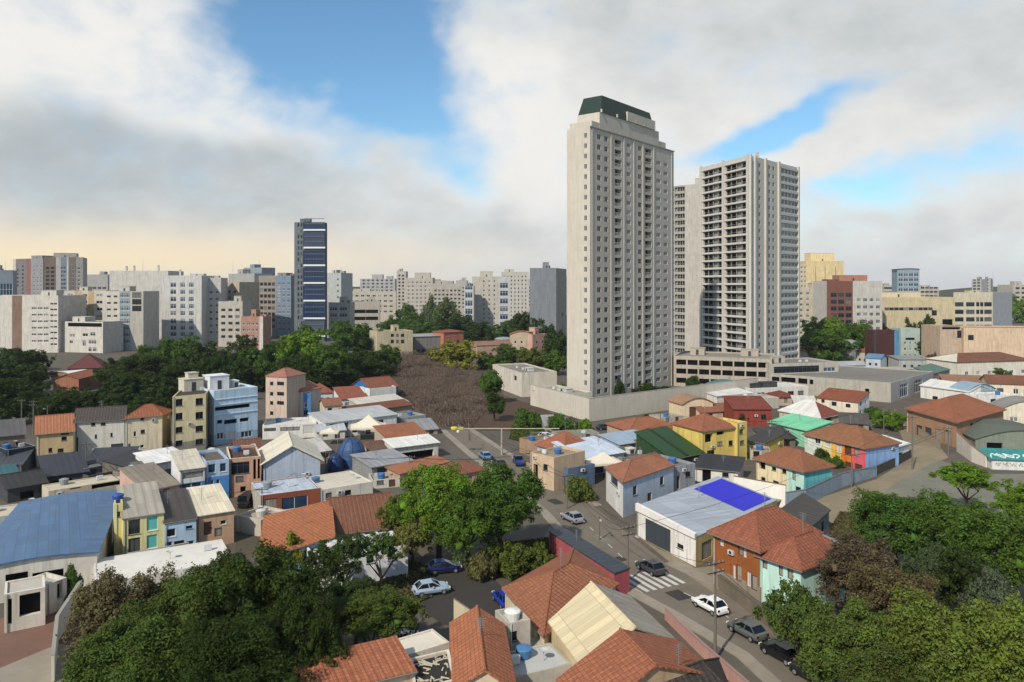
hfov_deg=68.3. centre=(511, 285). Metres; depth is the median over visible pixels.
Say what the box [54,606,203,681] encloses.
tree
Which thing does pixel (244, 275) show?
office block
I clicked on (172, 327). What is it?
window
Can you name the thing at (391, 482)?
door
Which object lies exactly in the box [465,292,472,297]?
window
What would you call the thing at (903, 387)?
window
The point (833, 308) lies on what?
window
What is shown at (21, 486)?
shed
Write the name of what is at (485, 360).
tree
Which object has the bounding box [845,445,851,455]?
window
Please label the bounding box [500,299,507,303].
window
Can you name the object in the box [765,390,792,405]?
house
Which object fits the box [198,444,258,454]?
shed
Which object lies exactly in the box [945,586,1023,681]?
tree
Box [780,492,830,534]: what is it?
house
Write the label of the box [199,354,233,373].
tree
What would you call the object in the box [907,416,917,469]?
utility pole
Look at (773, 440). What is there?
garage
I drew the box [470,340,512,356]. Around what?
house
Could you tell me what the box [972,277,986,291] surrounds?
residential tower
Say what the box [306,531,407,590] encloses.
house
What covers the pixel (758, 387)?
industrial building
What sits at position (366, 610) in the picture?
tree
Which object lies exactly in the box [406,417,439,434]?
shed
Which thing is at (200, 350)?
tree
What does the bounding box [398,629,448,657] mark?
shed
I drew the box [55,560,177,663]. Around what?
tree
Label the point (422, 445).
shed
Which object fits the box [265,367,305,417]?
apartment building
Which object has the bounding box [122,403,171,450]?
house
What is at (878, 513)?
tree
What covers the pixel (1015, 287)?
distant building
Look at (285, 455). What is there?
warehouse
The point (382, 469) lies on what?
garage door
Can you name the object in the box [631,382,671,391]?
bush
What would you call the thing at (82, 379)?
house
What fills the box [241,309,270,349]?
apartment building
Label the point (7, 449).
garage
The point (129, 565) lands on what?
house
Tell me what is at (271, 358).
tree
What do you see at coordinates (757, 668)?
pavement
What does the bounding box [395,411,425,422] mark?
shed
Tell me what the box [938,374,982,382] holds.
house
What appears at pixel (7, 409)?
tree
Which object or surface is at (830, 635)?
tree
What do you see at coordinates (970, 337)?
window
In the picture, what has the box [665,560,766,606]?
pavement
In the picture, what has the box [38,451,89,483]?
shed
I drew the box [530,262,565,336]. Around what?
office block
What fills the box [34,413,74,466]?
house
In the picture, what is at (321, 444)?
shed
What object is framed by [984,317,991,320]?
window
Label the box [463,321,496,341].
tree
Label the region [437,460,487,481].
house
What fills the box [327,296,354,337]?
apartment building
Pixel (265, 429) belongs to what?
window
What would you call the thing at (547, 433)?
parked car
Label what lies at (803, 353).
house
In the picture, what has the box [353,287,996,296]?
hills
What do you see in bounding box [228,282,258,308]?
apartment building
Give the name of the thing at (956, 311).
window
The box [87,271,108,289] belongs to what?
distant building
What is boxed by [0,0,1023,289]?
sky
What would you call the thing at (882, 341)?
industrial building
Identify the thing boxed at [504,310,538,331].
tree
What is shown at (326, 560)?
tree
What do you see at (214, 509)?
house
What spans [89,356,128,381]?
tree
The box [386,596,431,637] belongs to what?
tree
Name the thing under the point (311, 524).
house
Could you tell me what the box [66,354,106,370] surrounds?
house
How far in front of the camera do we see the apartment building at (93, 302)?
423.29 m
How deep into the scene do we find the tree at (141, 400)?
198.10 m
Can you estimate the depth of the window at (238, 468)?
125.12 m
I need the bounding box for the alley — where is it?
[235,505,259,557]
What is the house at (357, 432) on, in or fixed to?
on the ground at (450, 450)
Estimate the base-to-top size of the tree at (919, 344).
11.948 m
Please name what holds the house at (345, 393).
on the ground at (450, 450)
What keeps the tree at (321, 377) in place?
on the ground at (450, 450)
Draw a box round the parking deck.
[674,347,774,385]
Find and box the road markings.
[629,572,685,591]
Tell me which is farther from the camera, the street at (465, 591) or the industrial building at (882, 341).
the industrial building at (882, 341)
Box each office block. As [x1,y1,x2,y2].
[0,265,16,294]
[0,290,85,352]
[109,262,183,340]
[162,270,211,344]
[229,269,271,281]
[244,264,274,275]
[259,270,293,336]
[327,270,352,301]
[464,282,474,321]
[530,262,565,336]
[953,290,1011,325]
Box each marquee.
[319,428,339,436]
[351,414,385,436]
[585,452,621,466]
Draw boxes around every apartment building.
[62,316,122,352]
[64,287,118,319]
[102,286,158,349]
[172,371,208,449]
[203,373,257,445]
[208,276,227,343]
[218,296,250,346]
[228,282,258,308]
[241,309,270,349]
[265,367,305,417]
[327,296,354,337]
[351,297,379,329]
[353,289,396,321]
[432,281,461,316]
[800,283,812,346]
[813,275,881,328]
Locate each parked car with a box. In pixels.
[237,490,251,507]
[380,629,418,638]
[411,578,450,596]
[426,558,461,574]
[478,451,491,459]
[492,458,504,466]
[492,590,504,608]
[512,455,524,465]
[538,432,553,435]
[560,510,584,523]
[595,423,606,429]
[635,558,666,576]
[691,595,729,615]
[726,618,768,642]
[759,639,796,665]
[788,661,835,681]
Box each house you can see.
[0,418,26,446]
[0,498,33,523]
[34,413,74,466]
[42,469,119,496]
[51,369,102,385]
[52,369,99,391]
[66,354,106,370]
[73,404,128,459]
[94,539,226,589]
[112,493,123,555]
[116,481,164,554]
[119,462,180,490]
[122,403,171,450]
[133,445,177,474]
[159,488,197,545]
[170,446,205,487]
[187,483,234,543]
[198,449,228,497]
[226,444,260,497]
[231,438,262,447]
[236,505,285,535]
[251,473,319,509]
[259,500,334,572]
[290,635,416,681]
[298,380,322,416]
[303,392,310,416]
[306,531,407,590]
[309,470,372,501]
[317,383,333,397]
[319,397,342,410]
[326,483,399,537]
[332,386,366,405]
[342,399,412,411]
[345,427,373,435]
[352,376,398,394]
[360,385,395,395]
[368,472,399,488]
[370,325,412,354]
[373,422,429,440]
[410,649,451,681]
[432,329,463,345]
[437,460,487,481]
[449,605,515,681]
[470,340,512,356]
[495,606,529,650]
[501,547,618,643]
[509,330,533,350]
[519,433,550,455]
[526,327,544,350]
[530,446,584,490]
[530,624,538,637]
[534,421,584,450]
[548,581,675,665]
[556,627,703,681]
[604,447,674,517]
[605,411,672,432]
[642,418,672,429]
[660,454,694,491]
[665,643,727,681]
[667,393,713,418]
[671,407,735,455]
[695,402,723,417]
[706,492,823,601]
[719,417,746,459]
[722,395,773,425]
[749,444,769,459]
[752,446,836,491]
[754,512,844,604]
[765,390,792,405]
[778,399,839,423]
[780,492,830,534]
[800,346,838,359]
[802,415,901,468]
[816,387,869,412]
[856,348,864,362]
[864,353,887,367]
[887,355,927,368]
[892,327,919,354]
[904,393,1006,447]
[913,363,950,379]
[919,379,990,399]
[925,352,1023,375]
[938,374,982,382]
[963,390,1018,402]
[979,374,1023,395]
[990,389,1023,423]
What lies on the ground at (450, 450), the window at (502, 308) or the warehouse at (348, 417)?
the warehouse at (348, 417)
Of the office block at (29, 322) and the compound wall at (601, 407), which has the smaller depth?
the compound wall at (601, 407)
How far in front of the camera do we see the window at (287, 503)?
115.47 m
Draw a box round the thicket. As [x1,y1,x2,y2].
[374,349,485,430]
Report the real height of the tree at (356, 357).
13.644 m
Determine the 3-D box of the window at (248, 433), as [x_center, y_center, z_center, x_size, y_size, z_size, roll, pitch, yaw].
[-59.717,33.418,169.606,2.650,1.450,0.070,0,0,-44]
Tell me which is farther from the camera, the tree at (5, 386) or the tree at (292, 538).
the tree at (5, 386)
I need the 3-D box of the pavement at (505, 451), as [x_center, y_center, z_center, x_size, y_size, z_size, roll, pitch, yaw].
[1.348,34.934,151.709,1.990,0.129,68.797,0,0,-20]
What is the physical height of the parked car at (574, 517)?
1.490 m
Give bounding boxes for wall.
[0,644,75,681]
[51,579,82,681]
[127,542,188,553]
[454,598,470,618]
[530,377,757,421]
[664,607,749,681]
[717,574,840,678]
[734,475,785,507]
[785,466,876,504]
[877,450,910,473]
[957,431,986,466]
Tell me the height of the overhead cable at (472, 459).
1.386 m
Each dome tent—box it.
[327,453,343,472]
[337,437,364,468]
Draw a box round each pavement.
[440,430,780,681]
[469,429,601,505]
[633,532,716,594]
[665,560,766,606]
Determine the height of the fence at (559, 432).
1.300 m
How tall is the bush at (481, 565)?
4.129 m
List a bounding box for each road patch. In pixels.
[547,499,562,504]
[591,534,615,543]
[614,556,626,560]
[664,589,690,600]
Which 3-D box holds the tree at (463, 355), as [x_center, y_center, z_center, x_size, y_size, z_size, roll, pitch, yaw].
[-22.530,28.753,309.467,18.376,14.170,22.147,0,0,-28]
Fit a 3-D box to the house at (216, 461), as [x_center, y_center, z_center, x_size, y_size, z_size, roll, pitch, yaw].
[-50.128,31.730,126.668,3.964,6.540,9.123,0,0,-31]
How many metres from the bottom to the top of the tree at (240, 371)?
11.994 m
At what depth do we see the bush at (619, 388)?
234.87 m
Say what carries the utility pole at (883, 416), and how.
on the ground at (450, 450)
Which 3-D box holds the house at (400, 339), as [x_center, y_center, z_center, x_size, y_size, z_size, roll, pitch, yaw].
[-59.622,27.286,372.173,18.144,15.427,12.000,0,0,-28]
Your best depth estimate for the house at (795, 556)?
81.51 m
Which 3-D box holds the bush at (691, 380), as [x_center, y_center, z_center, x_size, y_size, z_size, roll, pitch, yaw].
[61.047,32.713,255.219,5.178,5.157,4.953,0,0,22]
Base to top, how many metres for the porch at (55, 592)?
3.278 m
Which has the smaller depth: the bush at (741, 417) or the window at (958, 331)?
the bush at (741, 417)
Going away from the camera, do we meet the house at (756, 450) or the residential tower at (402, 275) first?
the house at (756, 450)
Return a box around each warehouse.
[0,489,116,602]
[258,427,323,480]
[308,405,398,426]
[348,394,408,404]
[635,476,776,566]
[771,365,932,402]
[963,419,1023,448]
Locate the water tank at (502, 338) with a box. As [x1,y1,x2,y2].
[495,337,509,340]
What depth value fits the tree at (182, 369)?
233.83 m
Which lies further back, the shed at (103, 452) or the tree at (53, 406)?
the tree at (53, 406)
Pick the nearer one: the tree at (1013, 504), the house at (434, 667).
the house at (434, 667)
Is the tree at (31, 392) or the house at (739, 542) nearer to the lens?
the house at (739, 542)
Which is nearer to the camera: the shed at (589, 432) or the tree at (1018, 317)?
the shed at (589, 432)
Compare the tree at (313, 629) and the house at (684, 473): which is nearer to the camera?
the tree at (313, 629)
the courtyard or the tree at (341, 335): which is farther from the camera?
the tree at (341, 335)
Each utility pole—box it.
[29,400,37,434]
[562,474,572,508]
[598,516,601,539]
[621,525,639,565]
[708,560,724,652]
[846,453,856,486]
[883,405,887,430]
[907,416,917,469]
[943,426,953,456]
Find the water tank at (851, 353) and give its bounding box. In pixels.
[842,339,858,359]
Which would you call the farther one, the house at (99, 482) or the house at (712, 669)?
the house at (99, 482)
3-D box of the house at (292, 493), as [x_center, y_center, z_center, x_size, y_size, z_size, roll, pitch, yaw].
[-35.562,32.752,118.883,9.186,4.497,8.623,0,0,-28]
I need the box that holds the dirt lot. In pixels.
[391,354,552,430]
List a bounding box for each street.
[408,555,501,624]
[447,429,842,681]
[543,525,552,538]
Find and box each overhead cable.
[416,454,524,459]
[420,453,523,459]
[564,478,620,526]
[571,475,633,527]
[630,529,708,562]
[632,418,910,526]
[716,564,802,629]
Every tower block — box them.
[567,95,674,396]
[674,178,698,354]
[699,152,799,357]
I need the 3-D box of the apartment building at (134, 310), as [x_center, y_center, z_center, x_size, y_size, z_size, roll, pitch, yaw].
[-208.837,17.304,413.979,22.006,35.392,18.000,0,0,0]
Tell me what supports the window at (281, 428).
in the commercial building at (275, 428)
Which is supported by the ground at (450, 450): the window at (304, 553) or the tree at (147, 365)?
the tree at (147, 365)
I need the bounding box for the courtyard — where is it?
[0,611,91,667]
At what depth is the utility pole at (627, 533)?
89.00 m
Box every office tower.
[294,218,326,340]
[890,268,918,291]
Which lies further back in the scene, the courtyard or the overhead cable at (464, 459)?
the overhead cable at (464, 459)
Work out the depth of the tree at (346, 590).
72.55 m
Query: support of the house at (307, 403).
on the ground at (450, 450)
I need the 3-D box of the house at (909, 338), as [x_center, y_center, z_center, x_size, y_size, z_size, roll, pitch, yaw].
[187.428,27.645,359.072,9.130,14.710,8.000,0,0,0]
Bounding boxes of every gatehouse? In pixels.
[493,363,556,396]
[531,385,591,406]
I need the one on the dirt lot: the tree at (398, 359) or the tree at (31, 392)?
the tree at (398, 359)
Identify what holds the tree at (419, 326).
on the ground at (450, 450)
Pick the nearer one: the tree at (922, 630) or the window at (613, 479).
the tree at (922, 630)
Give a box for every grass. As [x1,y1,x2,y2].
[383,560,431,604]
[489,537,557,580]
[509,412,558,440]
[828,511,866,593]
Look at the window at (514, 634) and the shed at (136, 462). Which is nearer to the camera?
the window at (514, 634)
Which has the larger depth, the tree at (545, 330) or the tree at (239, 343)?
the tree at (545, 330)
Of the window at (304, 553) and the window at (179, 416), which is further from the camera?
the window at (179, 416)
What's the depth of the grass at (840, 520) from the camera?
109.70 m
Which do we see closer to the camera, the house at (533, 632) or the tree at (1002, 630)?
the tree at (1002, 630)
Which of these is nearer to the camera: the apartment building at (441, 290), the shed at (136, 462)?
the shed at (136, 462)
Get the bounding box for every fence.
[458,425,521,478]
[531,432,596,436]
[894,408,939,448]
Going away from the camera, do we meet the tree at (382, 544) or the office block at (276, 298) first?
the tree at (382, 544)
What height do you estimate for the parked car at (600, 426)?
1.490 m
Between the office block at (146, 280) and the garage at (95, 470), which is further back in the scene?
the office block at (146, 280)
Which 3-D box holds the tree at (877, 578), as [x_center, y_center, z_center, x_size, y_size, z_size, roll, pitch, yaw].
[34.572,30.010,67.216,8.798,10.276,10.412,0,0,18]
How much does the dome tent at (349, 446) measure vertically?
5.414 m
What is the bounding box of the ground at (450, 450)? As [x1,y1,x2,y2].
[0,312,1023,681]
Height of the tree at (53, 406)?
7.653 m
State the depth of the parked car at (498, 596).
82.09 m
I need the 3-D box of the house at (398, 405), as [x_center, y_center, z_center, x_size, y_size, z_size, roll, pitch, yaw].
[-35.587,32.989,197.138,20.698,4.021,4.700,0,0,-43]
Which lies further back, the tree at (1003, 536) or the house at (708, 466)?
the house at (708, 466)
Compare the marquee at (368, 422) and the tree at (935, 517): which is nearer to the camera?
the tree at (935, 517)
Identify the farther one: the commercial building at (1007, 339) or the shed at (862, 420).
the commercial building at (1007, 339)
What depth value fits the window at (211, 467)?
122.46 m
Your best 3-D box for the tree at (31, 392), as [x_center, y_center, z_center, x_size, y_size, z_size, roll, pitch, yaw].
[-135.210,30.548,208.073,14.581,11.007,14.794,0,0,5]
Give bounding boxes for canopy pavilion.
[705,379,731,383]
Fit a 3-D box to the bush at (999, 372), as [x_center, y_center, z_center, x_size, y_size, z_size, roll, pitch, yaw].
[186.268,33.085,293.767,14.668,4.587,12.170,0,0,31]
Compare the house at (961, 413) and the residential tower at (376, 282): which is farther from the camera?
the residential tower at (376, 282)
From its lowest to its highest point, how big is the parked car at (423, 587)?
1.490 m
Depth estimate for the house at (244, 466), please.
125.58 m
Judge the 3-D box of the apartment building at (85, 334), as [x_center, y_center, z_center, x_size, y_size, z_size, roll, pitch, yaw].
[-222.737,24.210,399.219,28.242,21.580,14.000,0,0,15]
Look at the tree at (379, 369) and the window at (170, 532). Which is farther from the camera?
the tree at (379, 369)
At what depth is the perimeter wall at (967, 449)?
150.62 m
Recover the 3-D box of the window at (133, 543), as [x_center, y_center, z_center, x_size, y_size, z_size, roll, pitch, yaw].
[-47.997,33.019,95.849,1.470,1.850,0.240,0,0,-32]
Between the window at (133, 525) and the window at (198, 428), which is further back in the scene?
the window at (198, 428)
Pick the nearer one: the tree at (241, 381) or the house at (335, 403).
the house at (335, 403)
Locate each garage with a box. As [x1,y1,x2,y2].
[0,440,35,466]
[82,463,111,478]
[548,527,629,593]
[564,461,594,486]
[747,430,785,452]
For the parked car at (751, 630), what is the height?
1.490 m
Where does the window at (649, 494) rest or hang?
in the house at (629, 483)
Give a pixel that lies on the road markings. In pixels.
(653, 582)
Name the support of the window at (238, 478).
in the house at (244, 466)
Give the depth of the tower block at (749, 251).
304.85 m
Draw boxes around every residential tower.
[13,255,53,294]
[44,253,86,294]
[360,274,396,290]
[397,269,407,317]
[405,273,434,314]
[472,271,508,332]
[501,269,528,319]
[800,253,843,286]
[800,264,805,286]
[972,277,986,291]
[985,277,992,291]
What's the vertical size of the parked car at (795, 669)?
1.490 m
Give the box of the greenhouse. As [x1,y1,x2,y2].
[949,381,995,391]
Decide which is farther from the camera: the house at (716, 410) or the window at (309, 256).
the window at (309, 256)
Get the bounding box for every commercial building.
[262,416,316,439]
[413,333,439,353]
[766,355,838,380]
[882,292,954,328]
[921,324,964,355]
[957,325,1023,356]
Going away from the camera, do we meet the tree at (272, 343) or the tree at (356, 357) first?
the tree at (356, 357)
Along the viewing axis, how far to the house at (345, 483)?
121.77 m
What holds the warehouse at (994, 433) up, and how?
on the yard
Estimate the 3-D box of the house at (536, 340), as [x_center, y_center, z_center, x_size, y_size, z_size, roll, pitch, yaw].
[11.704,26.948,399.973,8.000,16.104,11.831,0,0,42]
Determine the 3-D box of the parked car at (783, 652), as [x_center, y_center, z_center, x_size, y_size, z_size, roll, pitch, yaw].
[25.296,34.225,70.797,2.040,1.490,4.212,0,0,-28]
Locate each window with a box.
[0,283,11,294]
[128,519,140,535]
[128,537,139,552]
[132,292,140,297]
[132,299,140,304]
[132,306,140,310]
[146,515,157,531]
[147,534,157,548]
[167,528,175,537]
[170,325,175,329]
[175,399,182,406]
[175,413,182,420]
[175,427,182,433]
[176,440,182,446]
[182,482,200,487]
[195,412,203,419]
[195,425,202,432]
[196,398,202,405]
[196,438,202,444]
[208,464,215,473]
[217,432,222,439]
[220,463,226,472]
[232,461,249,474]
[236,476,243,481]
[241,430,251,437]
[264,428,275,430]
[280,427,299,430]
[281,495,307,509]
[302,548,311,561]
[303,222,323,228]
[303,233,323,246]
[303,250,323,263]
[303,268,323,281]
[303,286,323,299]
[303,303,323,316]
[303,321,323,334]
[345,490,350,495]
[366,554,373,564]
[377,480,383,484]
[465,286,472,289]
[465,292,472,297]
[465,300,472,305]
[465,309,472,313]
[500,283,507,287]
[500,291,507,295]
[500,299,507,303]
[500,306,507,311]
[500,314,507,318]
[512,631,517,642]
[610,475,617,488]
[722,472,728,477]
[753,451,758,456]
[774,365,818,372]
[824,367,834,371]
[831,306,836,310]
[838,306,843,310]
[846,306,851,310]
[900,383,906,397]
[914,379,921,392]
[932,310,936,315]
[955,302,962,305]
[955,310,962,313]
[955,317,962,321]
[957,330,960,337]
[966,302,974,305]
[966,310,974,313]
[966,317,974,321]
[968,335,973,339]
[984,302,991,305]
[984,310,991,313]
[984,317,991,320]
[1009,417,1017,421]
[1013,389,1018,393]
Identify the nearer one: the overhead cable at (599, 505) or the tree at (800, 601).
the tree at (800, 601)
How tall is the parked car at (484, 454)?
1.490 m
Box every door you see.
[111,443,122,446]
[204,521,211,534]
[377,467,385,472]
[389,479,394,486]
[595,466,602,473]
[646,519,669,552]
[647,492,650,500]
[689,406,701,416]
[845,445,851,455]
[845,461,852,467]
[855,463,861,468]
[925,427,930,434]
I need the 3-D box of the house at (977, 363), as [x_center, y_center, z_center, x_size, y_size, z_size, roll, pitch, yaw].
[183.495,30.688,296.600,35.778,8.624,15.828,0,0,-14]
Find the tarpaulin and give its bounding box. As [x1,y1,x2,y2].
[694,478,770,510]
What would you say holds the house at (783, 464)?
on the ground at (450, 450)
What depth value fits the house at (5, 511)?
106.00 m
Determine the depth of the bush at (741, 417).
186.99 m
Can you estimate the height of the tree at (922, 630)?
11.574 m
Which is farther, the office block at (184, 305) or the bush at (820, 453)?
the office block at (184, 305)
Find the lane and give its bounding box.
[817,412,947,523]
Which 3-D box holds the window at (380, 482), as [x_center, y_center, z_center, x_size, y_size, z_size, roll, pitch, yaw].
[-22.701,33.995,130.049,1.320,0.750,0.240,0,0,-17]
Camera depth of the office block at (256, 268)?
634.22 m
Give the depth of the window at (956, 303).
440.37 m
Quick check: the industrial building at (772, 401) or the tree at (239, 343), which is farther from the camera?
the tree at (239, 343)
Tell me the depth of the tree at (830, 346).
341.03 m
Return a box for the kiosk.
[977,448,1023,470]
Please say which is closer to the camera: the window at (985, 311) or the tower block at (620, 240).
the tower block at (620, 240)
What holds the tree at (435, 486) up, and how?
on the ground at (450, 450)
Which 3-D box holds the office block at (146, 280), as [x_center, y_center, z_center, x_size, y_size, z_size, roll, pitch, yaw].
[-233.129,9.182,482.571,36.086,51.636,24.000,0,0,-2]
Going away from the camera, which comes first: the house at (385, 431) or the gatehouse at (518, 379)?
the house at (385, 431)
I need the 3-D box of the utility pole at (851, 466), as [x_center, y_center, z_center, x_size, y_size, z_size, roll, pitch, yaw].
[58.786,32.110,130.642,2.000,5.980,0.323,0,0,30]
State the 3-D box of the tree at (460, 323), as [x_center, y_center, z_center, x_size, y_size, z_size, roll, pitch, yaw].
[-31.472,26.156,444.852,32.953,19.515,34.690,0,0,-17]
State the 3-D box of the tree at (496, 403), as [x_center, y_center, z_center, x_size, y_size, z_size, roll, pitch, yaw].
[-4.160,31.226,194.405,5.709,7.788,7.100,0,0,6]
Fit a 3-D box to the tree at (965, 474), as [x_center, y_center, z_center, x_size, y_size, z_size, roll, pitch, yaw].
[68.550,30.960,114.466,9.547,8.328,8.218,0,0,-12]
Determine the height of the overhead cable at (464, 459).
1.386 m
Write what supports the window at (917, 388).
in the warehouse at (885, 385)
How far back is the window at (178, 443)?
157.59 m
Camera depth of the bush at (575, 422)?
180.38 m
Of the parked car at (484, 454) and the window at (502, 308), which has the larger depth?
the window at (502, 308)
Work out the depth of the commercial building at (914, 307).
421.29 m
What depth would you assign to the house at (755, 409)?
187.76 m
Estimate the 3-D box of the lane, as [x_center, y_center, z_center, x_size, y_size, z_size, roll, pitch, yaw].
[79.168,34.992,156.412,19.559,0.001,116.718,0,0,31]
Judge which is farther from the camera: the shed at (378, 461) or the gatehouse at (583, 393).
the gatehouse at (583, 393)
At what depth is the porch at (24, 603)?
77.31 m
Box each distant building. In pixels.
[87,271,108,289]
[435,279,453,283]
[456,278,467,314]
[529,279,529,311]
[566,276,566,314]
[882,283,891,291]
[919,285,938,296]
[997,281,1023,319]
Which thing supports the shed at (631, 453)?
on the ground at (450, 450)
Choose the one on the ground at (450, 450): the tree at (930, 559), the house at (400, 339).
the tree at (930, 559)
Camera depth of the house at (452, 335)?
390.61 m
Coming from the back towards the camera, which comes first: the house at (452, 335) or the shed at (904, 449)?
the house at (452, 335)
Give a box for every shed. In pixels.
[0,449,33,471]
[0,461,48,502]
[0,463,18,473]
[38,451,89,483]
[86,446,139,464]
[99,448,140,473]
[113,465,161,476]
[130,461,143,464]
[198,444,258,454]
[305,437,331,458]
[312,422,346,439]
[350,448,412,478]
[363,440,387,451]
[382,430,439,459]
[384,455,450,485]
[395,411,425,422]
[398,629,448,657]
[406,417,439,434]
[510,643,571,681]
[530,637,551,645]
[540,414,565,430]
[551,436,626,473]
[552,429,598,437]
[598,426,637,447]
[618,446,644,460]
[634,426,704,462]
[649,413,682,422]
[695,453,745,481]
[706,387,752,402]
[751,426,797,446]
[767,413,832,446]
[790,395,815,403]
[822,534,840,543]
[837,361,865,366]
[838,412,870,429]
[874,367,907,369]
[882,434,910,454]
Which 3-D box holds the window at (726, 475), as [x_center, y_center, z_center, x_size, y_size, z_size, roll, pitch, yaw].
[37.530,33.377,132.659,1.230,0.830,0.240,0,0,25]
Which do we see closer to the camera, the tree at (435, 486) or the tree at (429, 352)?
the tree at (435, 486)
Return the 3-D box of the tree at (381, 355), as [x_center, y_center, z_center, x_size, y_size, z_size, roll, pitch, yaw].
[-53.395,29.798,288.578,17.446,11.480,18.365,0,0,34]
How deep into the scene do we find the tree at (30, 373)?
234.43 m
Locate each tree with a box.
[0,347,39,364]
[0,360,49,386]
[0,378,23,401]
[0,394,31,419]
[3,347,56,376]
[6,377,50,410]
[25,393,68,419]
[42,385,94,414]
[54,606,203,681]
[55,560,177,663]
[76,386,110,407]
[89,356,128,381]
[91,353,188,395]
[98,388,139,409]
[99,372,145,404]
[116,557,243,649]
[127,395,166,414]
[134,371,177,394]
[137,337,170,356]
[139,375,184,408]
[153,334,200,368]
[160,607,318,681]
[161,360,206,380]
[176,340,219,366]
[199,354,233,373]
[200,536,325,627]
[201,371,246,383]
[209,546,240,573]
[212,345,245,375]
[224,359,262,387]
[226,333,259,354]
[227,346,271,384]
[246,356,278,389]
[260,339,292,351]
[262,342,284,366]
[269,584,352,676]
[271,352,314,373]
[272,327,329,366]
[286,530,304,564]
[291,323,321,343]
[299,545,350,598]
[300,342,353,384]
[301,363,343,387]
[308,353,345,385]
[313,531,378,584]
[316,318,368,351]
[324,574,384,644]
[327,582,418,642]
[332,360,365,385]
[346,346,379,377]
[351,349,397,375]
[355,528,403,590]
[360,322,390,351]
[365,360,395,376]
[371,344,402,370]
[375,491,404,530]
[376,315,410,329]
[384,458,476,558]
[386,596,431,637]
[389,515,433,570]
[394,303,422,327]
[401,317,449,333]
[421,292,438,322]
[425,345,446,360]
[428,339,482,368]
[429,484,508,572]
[430,297,461,326]
[430,313,488,338]
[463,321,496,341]
[466,458,545,542]
[476,351,499,368]
[478,369,504,394]
[485,322,516,340]
[485,391,506,420]
[489,343,523,363]
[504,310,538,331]
[512,347,545,367]
[526,318,549,334]
[540,349,566,372]
[542,322,566,357]
[751,576,822,661]
[794,593,899,681]
[800,316,828,346]
[800,327,860,360]
[811,529,901,606]
[821,315,861,339]
[830,632,944,681]
[843,318,873,348]
[843,553,950,623]
[847,486,929,568]
[857,581,1004,681]
[891,485,994,595]
[899,538,942,596]
[904,317,920,338]
[916,335,920,354]
[917,313,935,329]
[928,460,999,506]
[933,540,1011,611]
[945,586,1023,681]
[953,499,1023,587]
[956,562,1023,613]
[986,477,1023,517]
[1012,294,1023,322]
[1015,301,1023,311]
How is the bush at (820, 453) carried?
on the ground at (450, 450)
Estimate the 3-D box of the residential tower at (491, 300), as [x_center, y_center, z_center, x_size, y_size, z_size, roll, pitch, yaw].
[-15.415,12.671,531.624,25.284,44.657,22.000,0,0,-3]
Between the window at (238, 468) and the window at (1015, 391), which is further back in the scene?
the window at (1015, 391)
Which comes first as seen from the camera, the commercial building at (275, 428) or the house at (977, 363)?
the commercial building at (275, 428)
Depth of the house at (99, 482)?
124.07 m
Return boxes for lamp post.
[451,426,558,454]
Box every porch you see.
[4,575,47,632]
[36,572,66,615]
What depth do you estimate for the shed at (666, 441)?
146.05 m
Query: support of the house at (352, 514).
on the ground at (450, 450)
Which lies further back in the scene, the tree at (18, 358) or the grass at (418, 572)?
the tree at (18, 358)
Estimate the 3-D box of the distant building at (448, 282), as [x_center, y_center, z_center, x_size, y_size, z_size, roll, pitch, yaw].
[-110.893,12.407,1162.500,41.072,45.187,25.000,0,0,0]
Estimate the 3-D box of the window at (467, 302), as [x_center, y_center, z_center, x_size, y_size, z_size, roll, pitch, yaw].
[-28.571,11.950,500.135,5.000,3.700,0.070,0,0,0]
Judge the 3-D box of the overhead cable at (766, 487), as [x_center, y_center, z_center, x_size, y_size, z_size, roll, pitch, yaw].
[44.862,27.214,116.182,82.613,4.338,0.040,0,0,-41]
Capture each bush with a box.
[62,564,83,593]
[466,546,497,580]
[484,540,533,581]
[513,407,538,429]
[525,541,555,570]
[546,413,574,430]
[563,476,597,502]
[568,416,579,429]
[576,417,592,429]
[614,378,625,394]
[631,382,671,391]
[684,375,699,385]
[731,413,749,420]
[814,447,829,458]
[822,455,845,467]
[840,529,860,540]
[864,406,880,417]
[871,409,906,431]
[993,368,1011,374]
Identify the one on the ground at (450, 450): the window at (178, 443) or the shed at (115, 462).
the shed at (115, 462)
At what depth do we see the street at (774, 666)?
90.93 m
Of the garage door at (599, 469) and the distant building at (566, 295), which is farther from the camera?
the distant building at (566, 295)
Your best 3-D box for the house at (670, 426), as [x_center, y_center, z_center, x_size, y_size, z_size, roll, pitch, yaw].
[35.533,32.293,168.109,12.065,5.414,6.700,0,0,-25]
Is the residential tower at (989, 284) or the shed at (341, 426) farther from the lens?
the residential tower at (989, 284)
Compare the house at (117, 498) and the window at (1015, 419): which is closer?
the house at (117, 498)
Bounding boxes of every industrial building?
[727,392,778,407]
[745,381,807,394]
[865,329,898,365]
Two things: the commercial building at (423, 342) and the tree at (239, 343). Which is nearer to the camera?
the tree at (239, 343)
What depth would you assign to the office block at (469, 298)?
500.14 m
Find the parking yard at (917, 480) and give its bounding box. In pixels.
[885,461,1023,529]
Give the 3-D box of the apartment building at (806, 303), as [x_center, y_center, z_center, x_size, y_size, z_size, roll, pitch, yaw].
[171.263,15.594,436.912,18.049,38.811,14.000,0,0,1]
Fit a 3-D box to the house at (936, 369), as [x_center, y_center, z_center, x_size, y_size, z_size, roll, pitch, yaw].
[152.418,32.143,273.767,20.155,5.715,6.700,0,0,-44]

